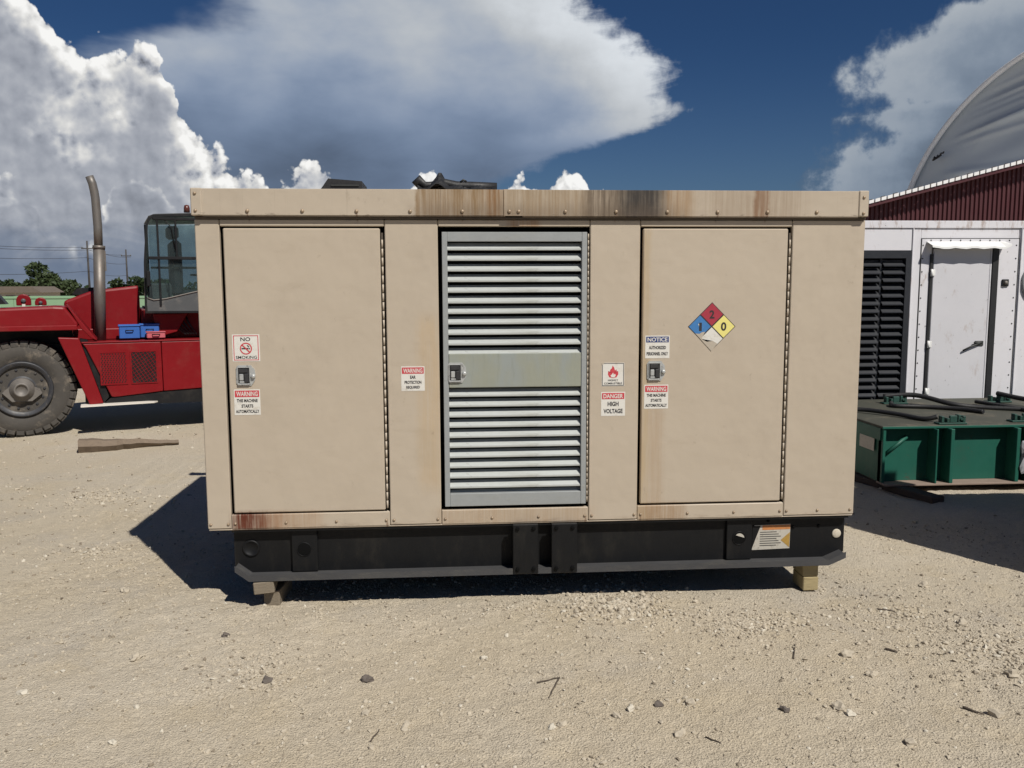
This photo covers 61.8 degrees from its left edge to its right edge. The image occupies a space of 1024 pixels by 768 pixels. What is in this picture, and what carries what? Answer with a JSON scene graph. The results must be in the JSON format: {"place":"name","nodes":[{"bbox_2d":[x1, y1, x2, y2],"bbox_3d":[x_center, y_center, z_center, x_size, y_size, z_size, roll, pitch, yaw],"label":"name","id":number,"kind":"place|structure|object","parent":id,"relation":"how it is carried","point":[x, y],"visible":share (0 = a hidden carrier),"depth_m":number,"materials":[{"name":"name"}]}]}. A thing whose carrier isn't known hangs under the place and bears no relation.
{"place":"outdoors","nodes":[
{"label":"outdoors","id":0,"kind":"place"},
{"bbox_2d":[0,286,62,295],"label":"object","id":1,"kind":"structure","parent":0,"point":[30,290],"depth_m":75.76,"materials":[{"name":"paint"}]},
{"bbox_2d":[412,173,496,189],"bbox_3d":[-0.300,-1.044,4.463,0.441,0.112,0.240,-1,6,-4],"label":"exhaust pipe","id":2,"kind":"object","parent":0,"point":[439,181],"visible":0.6,"depth_m":4.41,"materials":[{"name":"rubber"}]},
{"bbox_2d":[0,295,1023,767],"bbox_3d":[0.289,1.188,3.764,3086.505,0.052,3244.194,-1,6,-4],"label":"ground","id":3,"kind":"structure","parent":0,"point":[154,469],"depth_m":3.81,"materials":[{"name":"beige gravel"}]},
{"bbox_2d":[0,279,14,285],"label":"broadleaf tree","id":4,"kind":"object","parent":3,"relation":"on","point":[4,282],"visible":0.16,"depth_m":118.31,"materials":[{"name":"green plant"}]},
{"bbox_2d":[16,689,28,695],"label":"stone","id":5,"kind":"object","parent":3,"relation":"on","point":[22,692],"visible":1,"depth_m":3.39,"materials":[{"name":"beige stone"}]},
{"bbox_2d":[6,260,81,293],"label":"broadleaf tree","id":6,"kind":"object","parent":3,"relation":"on","point":[40,274],"visible":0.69,"depth_m":89.77,"materials":[{"name":"green plant"}]},
{"bbox_2d":[55,638,63,643],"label":"stone","id":7,"kind":"object","parent":3,"relation":"on","point":[60,641],"visible":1,"depth_m":3.89,"materials":[{"name":"beige stone"}]},
{"bbox_2d":[60,279,78,295],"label":"broadleaf tree","id":8,"kind":"object","parent":3,"relation":"on","point":[64,293],"visible":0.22,"depth_m":92.13,"materials":[{"name":"green plant"}]},
{"bbox_2d":[0,296,144,307],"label":"green hoarding","id":9,"kind":"object","parent":3,"relation":"on","point":[50,300],"visible":0.12,"depth_m":23.25,"materials":[{"name":"green"}]},
{"bbox_2d":[81,241,91,287],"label":"utility pole","id":10,"kind":"object","parent":3,"relation":"on","point":[88,269],"visible":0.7,"depth_m":134.32,"materials":[{"name":"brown wood"}]},
{"bbox_2d":[5,246,79,247],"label":"power line","id":11,"kind":"object","parent":10,"relation":"attached to","point":[49,247],"visible":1,"depth_m":125.62,"materials":[{"name":"metal"}]},
{"bbox_2d":[0,271,85,274],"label":"power line","id":12,"kind":"object","parent":10,"relation":"attached to","point":[21,274],"visible":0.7,"depth_m":114.68,"materials":[{"name":"metal"}]},
{"bbox_2d":[3,257,86,258],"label":"power line","id":13,"kind":"object","parent":10,"relation":"attached to","point":[30,258],"visible":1,"depth_m":117.91,"materials":[{"name":"metal"}]},
{"bbox_2d":[0,175,202,436],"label":"forklift","id":14,"kind":"object","parent":3,"relation":"on","point":[54,359],"visible":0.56,"depth_m":9.65,"materials":[{"name":"paint"}]},
{"bbox_2d":[118,324,139,338],"bbox_3d":[-4.465,-0.614,9.990,0.236,0.161,0.238,-3,7,-25],"label":"plastic crate","id":15,"kind":"object","parent":14,"relation":"on","point":[129,331],"visible":1,"depth_m":9.91,"materials":[{"name":"blue plastic"}]},
{"bbox_2d":[139,323,159,337],"bbox_3d":[-4.315,-0.639,10.191,0.221,0.166,0.238,-3,7,-25],"label":"plastic crate","id":16,"kind":"object","parent":14,"relation":"on","point":[144,327],"visible":0.81,"depth_m":10.10,"materials":[{"name":"blue plastic"}]},
{"bbox_2d":[146,331,164,337],"bbox_3d":[-4.178,-0.578,10.041,0.216,0.076,0.178,-3,7,-25],"label":"tool box","id":17,"kind":"object","parent":14,"relation":"on","point":[155,334],"visible":1,"depth_m":9.99,"materials":[{"name":"red plastic"}]},
{"bbox_2d":[108,739,117,744],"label":"stone","id":18,"kind":"object","parent":3,"relation":"on","point":[113,742],"visible":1,"depth_m":3.04,"materials":[{"name":"white stone"}]},
{"bbox_2d":[120,587,129,593],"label":"stone","id":19,"kind":"object","parent":3,"relation":"on","point":[124,590],"visible":1,"depth_m":4.51,"materials":[{"name":"beige stone"}]},
{"bbox_2d":[121,249,130,280],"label":"utility pole","id":20,"kind":"object","parent":3,"relation":"on","point":[125,255],"visible":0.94,"depth_m":157.78,"materials":[{"name":"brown wood"}]},
{"bbox_2d":[78,438,178,452],"bbox_3d":[-3.857,0.591,8.639,0.920,0.146,0.282,-3,7,-23],"label":"plank","id":21,"kind":"object","parent":3,"relation":"on","point":[89,445],"visible":0.99,"depth_m":8.53,"materials":[{"name":"wood"}]},
{"bbox_2d":[107,277,155,292],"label":"shrub","id":22,"kind":"object","parent":3,"relation":"on","point":[112,283],"visible":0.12,"depth_m":73.39,"materials":[{"name":"green plant"}]},
{"bbox_2d":[129,652,142,661],"bbox_3d":[-1.635,1.188,3.720,0.045,0.037,0.066,4,8,33],"label":"stone","id":23,"kind":"object","parent":3,"relation":"on","point":[135,656],"visible":1,"depth_m":3.71,"materials":[{"name":"beige stone"}]},
{"bbox_2d":[83,281,196,289],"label":"tree belt","id":24,"kind":"object","parent":3,"relation":"on","point":[190,287],"visible":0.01,"depth_m":250.74,"materials":[{"name":"green plant"}]},
{"bbox_2d":[125,275,168,295],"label":"shrub","id":25,"kind":"object","parent":3,"relation":"on","point":[137,280],"visible":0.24,"depth_m":73.22,"materials":[{"name":"green plant"}]},
{"bbox_2d":[221,632,229,637],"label":"stone","id":26,"kind":"object","parent":3,"relation":"on","point":[225,634],"visible":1,"depth_m":3.94,"materials":[{"name":"grey stone"}]},
{"bbox_2d":[262,675,272,683],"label":"stone","id":27,"kind":"object","parent":3,"relation":"on","point":[266,679],"visible":1,"depth_m":3.50,"materials":[{"name":"grey stone"}]},
{"bbox_2d":[264,581,291,605],"bbox_3d":[-1.213,1.073,4.448,0.080,0.085,0.230,0,6,2],"label":"timber block","id":28,"kind":"object","parent":3,"relation":"on","point":[278,596],"depth_m":4.35,"materials":[{"name":"brown wood"}]},
{"bbox_2d":[253,581,277,594],"bbox_3d":[-1.253,1.004,4.376,0.100,0.061,0.230,-5,7,-8],"label":"timber block","id":29,"kind":"object","parent":28,"relation":"on","point":[264,587],"depth_m":4.26,"materials":[{"name":"beige wood"}]},
{"bbox_2d":[190,188,868,581],"bbox_3d":[0.008,-0.089,5.147,3.430,1.920,1.844,-1,6,-4],"label":"generator set","id":30,"kind":"object","parent":29,"relation":"on","point":[442,382],"visible":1,"depth_m":4.29,"materials":[{"name":"beige paint"}]},
{"bbox_2d":[223,228,388,512],"bbox_3d":[-1.000,-0.056,4.192,0.758,1.393,0.046,-1,6,-4],"label":"door","id":31,"kind":"structure","parent":30,"relation":"in","point":[304,306],"depth_m":4.19,"materials":[{"name":"beige paint"}]},
{"bbox_2d":[321,178,366,188],"bbox_3d":[-0.925,-1.039,4.623,0.265,0.105,0.290,-1,6,-4],"label":"roof box","id":32,"kind":"object","parent":30,"relation":"on","point":[338,184],"visible":0.45,"depth_m":4.49,"materials":[{"name":"black metal"}]},
{"bbox_2d":[442,232,588,506],"bbox_3d":[0.017,-0.071,4.318,0.724,1.366,0.147,-1,6,-4],"label":"louvre door","id":33,"kind":"structure","parent":30,"relation":"in","point":[514,368],"depth_m":4.29,"materials":[{"name":"grey metal"}]},
{"bbox_2d":[639,229,790,503],"bbox_3d":[1.026,-0.082,4.340,0.750,1.391,0.046,-1,6,-4],"label":"door","id":34,"kind":"structure","parent":30,"relation":"in","point":[713,306],"depth_m":4.33,"materials":[{"name":"beige paint"}]},
{"bbox_2d":[361,709,369,716],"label":"stone","id":35,"kind":"object","parent":3,"relation":"on","point":[365,713],"visible":1,"depth_m":3.25,"materials":[{"name":"beige stone"}]},
{"bbox_2d":[361,674,373,682],"bbox_3d":[-0.596,1.215,3.517,0.054,0.037,0.039,4,8,34],"label":"stone","id":36,"kind":"object","parent":3,"relation":"on","point":[366,678],"visible":1,"depth_m":3.51,"materials":[{"name":"grey stone"}]},
{"bbox_2d":[402,720,410,727],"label":"stone","id":37,"kind":"object","parent":3,"relation":"on","point":[406,723],"visible":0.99,"depth_m":3.17,"materials":[{"name":"beige stone"}]},
{"bbox_2d":[537,677,559,697],"bbox_3d":[0.134,1.221,3.462,0.081,0.015,0.165,2,7,18],"label":"twig","id":38,"kind":"object","parent":3,"relation":"on","point":[554,685],"visible":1,"depth_m":3.50,"materials":[{"name":"brown wood"}]},
{"bbox_2d":[548,723,555,730],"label":"stone","id":39,"kind":"object","parent":3,"relation":"on","point":[551,726],"visible":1,"depth_m":3.13,"materials":[{"name":"white stone"}]},
{"bbox_2d":[557,721,566,727],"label":"stone","id":40,"kind":"object","parent":3,"relation":"on","point":[560,724],"visible":1,"depth_m":3.16,"materials":[{"name":"beige stone"}]},
{"bbox_2d":[612,712,620,718],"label":"stone","id":41,"kind":"object","parent":3,"relation":"on","point":[615,715],"visible":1,"depth_m":3.22,"materials":[{"name":"beige stone"}]},
{"bbox_2d":[626,704,634,711],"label":"stone","id":42,"kind":"object","parent":3,"relation":"on","point":[630,708],"visible":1,"depth_m":3.26,"materials":[{"name":"beige stone"}]},
{"bbox_2d":[653,700,663,706],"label":"stone","id":43,"kind":"object","parent":3,"relation":"on","point":[657,703],"visible":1,"depth_m":3.30,"materials":[{"name":"grey stone"}]},
{"bbox_2d":[674,727,685,737],"bbox_3d":[0.609,1.266,3.100,0.035,0.035,0.064,4,8,33],"label":"stone","id":44,"kind":"object","parent":3,"relation":"on","point":[681,733],"visible":1,"depth_m":3.08,"materials":[{"name":"beige stone"}]},
{"bbox_2d":[684,698,696,706],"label":"stone","id":45,"kind":"object","parent":3,"relation":"on","point":[690,702],"visible":1,"depth_m":3.31,"materials":[{"name":"beige stone"}]},
{"bbox_2d":[779,705,789,712],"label":"stone","id":46,"kind":"object","parent":3,"relation":"on","point":[785,709],"visible":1,"depth_m":3.24,"materials":[{"name":"grey stone"}]},
{"bbox_2d":[793,569,817,590],"bbox_3d":[1.577,1.050,4.602,0.082,0.075,0.140,-1,6,-4],"label":"timber block","id":47,"kind":"object","parent":3,"relation":"on","point":[803,583],"depth_m":4.54,"materials":[{"name":"beige wood"}]},
{"bbox_2d":[793,566,817,575],"bbox_3d":[1.575,0.973,4.594,0.083,0.076,0.138,-1,6,-4],"label":"timber block","id":48,"kind":"object","parent":47,"relation":"on","point":[807,570],"depth_m":4.53,"materials":[{"name":"beige wood"}]},
{"bbox_2d":[832,700,845,711],"bbox_3d":[1.251,1.236,3.280,0.047,0.039,0.061,-1,7,-5],"label":"stone","id":49,"kind":"object","parent":3,"relation":"on","point":[839,705],"visible":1,"depth_m":3.27,"materials":[{"name":"beige stone"}]},
{"bbox_2d":[840,649,854,657],"bbox_3d":[1.464,1.181,3.735,0.066,0.043,0.047,2,7,17],"label":"stone","id":50,"kind":"object","parent":3,"relation":"on","point":[845,653],"visible":0.97,"depth_m":3.73,"materials":[{"name":"beige stone"}]},
{"bbox_2d":[845,709,856,716],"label":"stone","id":51,"kind":"object","parent":3,"relation":"on","point":[849,711],"visible":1,"depth_m":3.22,"materials":[{"name":"white stone"}]},
{"bbox_2d":[866,670,878,677],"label":"stone","id":52,"kind":"object","parent":3,"relation":"on","point":[872,673],"visible":1,"depth_m":3.54,"materials":[{"name":"beige stone"}]},
{"bbox_2d":[854,472,943,503],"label":"timber beam","id":53,"kind":"structure","parent":3,"relation":"on","point":[918,494],"depth_m":6.53,"materials":[{"name":"brown wood"}]},
{"bbox_2d":[903,738,917,746],"bbox_3d":[1.409,1.267,3.028,0.040,0.023,0.040,0,6,-1],"label":"stone","id":54,"kind":"object","parent":3,"relation":"on","point":[910,742],"visible":1,"depth_m":3.02,"materials":[{"name":"beige stone"}]},
{"bbox_2d":[919,581,929,587],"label":"stone","id":55,"kind":"object","parent":3,"relation":"on","point":[924,584],"visible":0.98,"depth_m":4.62,"materials":[{"name":"white stone"}]},
{"bbox_2d":[855,395,1023,486],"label":"fuel skid","id":56,"kind":"object","parent":3,"relation":"on","point":[949,447],"visible":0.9,"depth_m":6.77,"materials":[{"name":"green paint"}]},
{"bbox_2d":[857,407,937,420],"bbox_3d":[3.144,0.240,7.110,0.105,0.063,0.786,-6,8,-39],"label":"hose","id":57,"kind":"object","parent":56,"relation":"on","point":[901,414],"visible":0.84,"depth_m":7.06,"materials":[{"name":"black rubber"}]},
{"bbox_2d":[889,401,984,413],"bbox_3d":[3.685,0.206,7.479,0.787,0.043,0.168,5,8,39],"label":"hose","id":58,"kind":"object","parent":56,"relation":"on","point":[940,407],"visible":1,"depth_m":7.50,"materials":[{"name":"black rubber"}]},
{"bbox_2d":[883,392,1021,410],"bbox_3d":[3.949,0.160,7.629,1.200,0.115,0.128,4,8,32],"label":"hose","id":59,"kind":"object","parent":56,"relation":"on","point":[949,403],"visible":0.9,"depth_m":7.60,"materials":[{"name":"black rubber"}]},
{"bbox_2d":[974,400,1023,411],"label":"hose","id":60,"kind":"object","parent":56,"relation":"on","point":[988,403],"visible":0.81,"depth_m":7.67,"materials":[{"name":"black rubber"}]},
{"bbox_2d":[996,391,1023,400],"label":"hose","id":61,"kind":"object","parent":56,"relation":"on","point":[1010,396],"visible":1,"depth_m":7.80,"materials":[{"name":"black rubber"}]},
{"bbox_2d":[1019,441,1023,473],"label":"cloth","id":62,"kind":"object","parent":56,"relation":"hanging from","point":[1021,464],"visible":1,"depth_m":6.67,"materials":[{"name":"white fabric"}]},
{"bbox_2d":[858,221,1023,399],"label":"white container","id":63,"kind":"object","parent":3,"relation":"on","point":[942,312],"visible":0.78,"depth_m":8.44,"materials":[{"name":"metal"}]},
{"bbox_2d":[925,248,992,398],"bbox_3d":[4.404,-0.414,8.477,0.628,1.835,0.071,-1,6,-4],"label":"door","id":64,"kind":"structure","parent":63,"relation":"in","point":[961,278],"depth_m":8.45,"materials":[{"name":"white paint"}]},
{"bbox_2d":[863,159,1023,220],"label":"corrugated shed","id":65,"kind":"structure","parent":3,"relation":"on","point":[994,193],"depth_m":18.64,"materials":[{"name":"red metal"}]},
{"bbox_2d":[957,617,967,624],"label":"stone","id":66,"kind":"object","parent":3,"relation":"on","point":[962,620],"visible":1,"depth_m":4.12,"materials":[{"name":"beige stone"}]},
{"bbox_2d":[907,52,1023,189],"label":"fabric hangar","id":67,"kind":"structure","parent":3,"relation":"on","point":[982,128],"depth_m":31.99,"materials":[{"name":"white fabric"}]},
{"bbox_2d":[962,706,983,714],"bbox_3d":[1.758,1.243,3.263,0.075,0.013,0.010,5,8,40],"label":"twig","id":68,"kind":"object","parent":3,"relation":"on","point":[967,708],"visible":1,"depth_m":3.26,"materials":[{"name":"brown wood"}]},
{"bbox_2d":[987,708,1004,718],"bbox_3d":[1.833,1.247,3.238,0.049,0.038,0.051,-3,7,-21],"label":"stone","id":69,"kind":"object","parent":3,"relation":"on","point":[996,713],"visible":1,"depth_m":3.23,"materials":[{"name":"beige stone"}]},
{"bbox_2d":[1003,668,1019,677],"bbox_3d":[2.070,1.202,3.549,0.048,0.051,0.058,-1,7,-10],"label":"stone","id":70,"kind":"object","parent":3,"relation":"on","point":[1011,673],"visible":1,"depth_m":3.53,"materials":[{"name":"beige stone"}]},
{"bbox_2d":[0,0,1023,287],"label":"sky","id":71,"kind":"structure","parent":0,"point":[156,101],"materials":[{"name":"blue"}]}
]}

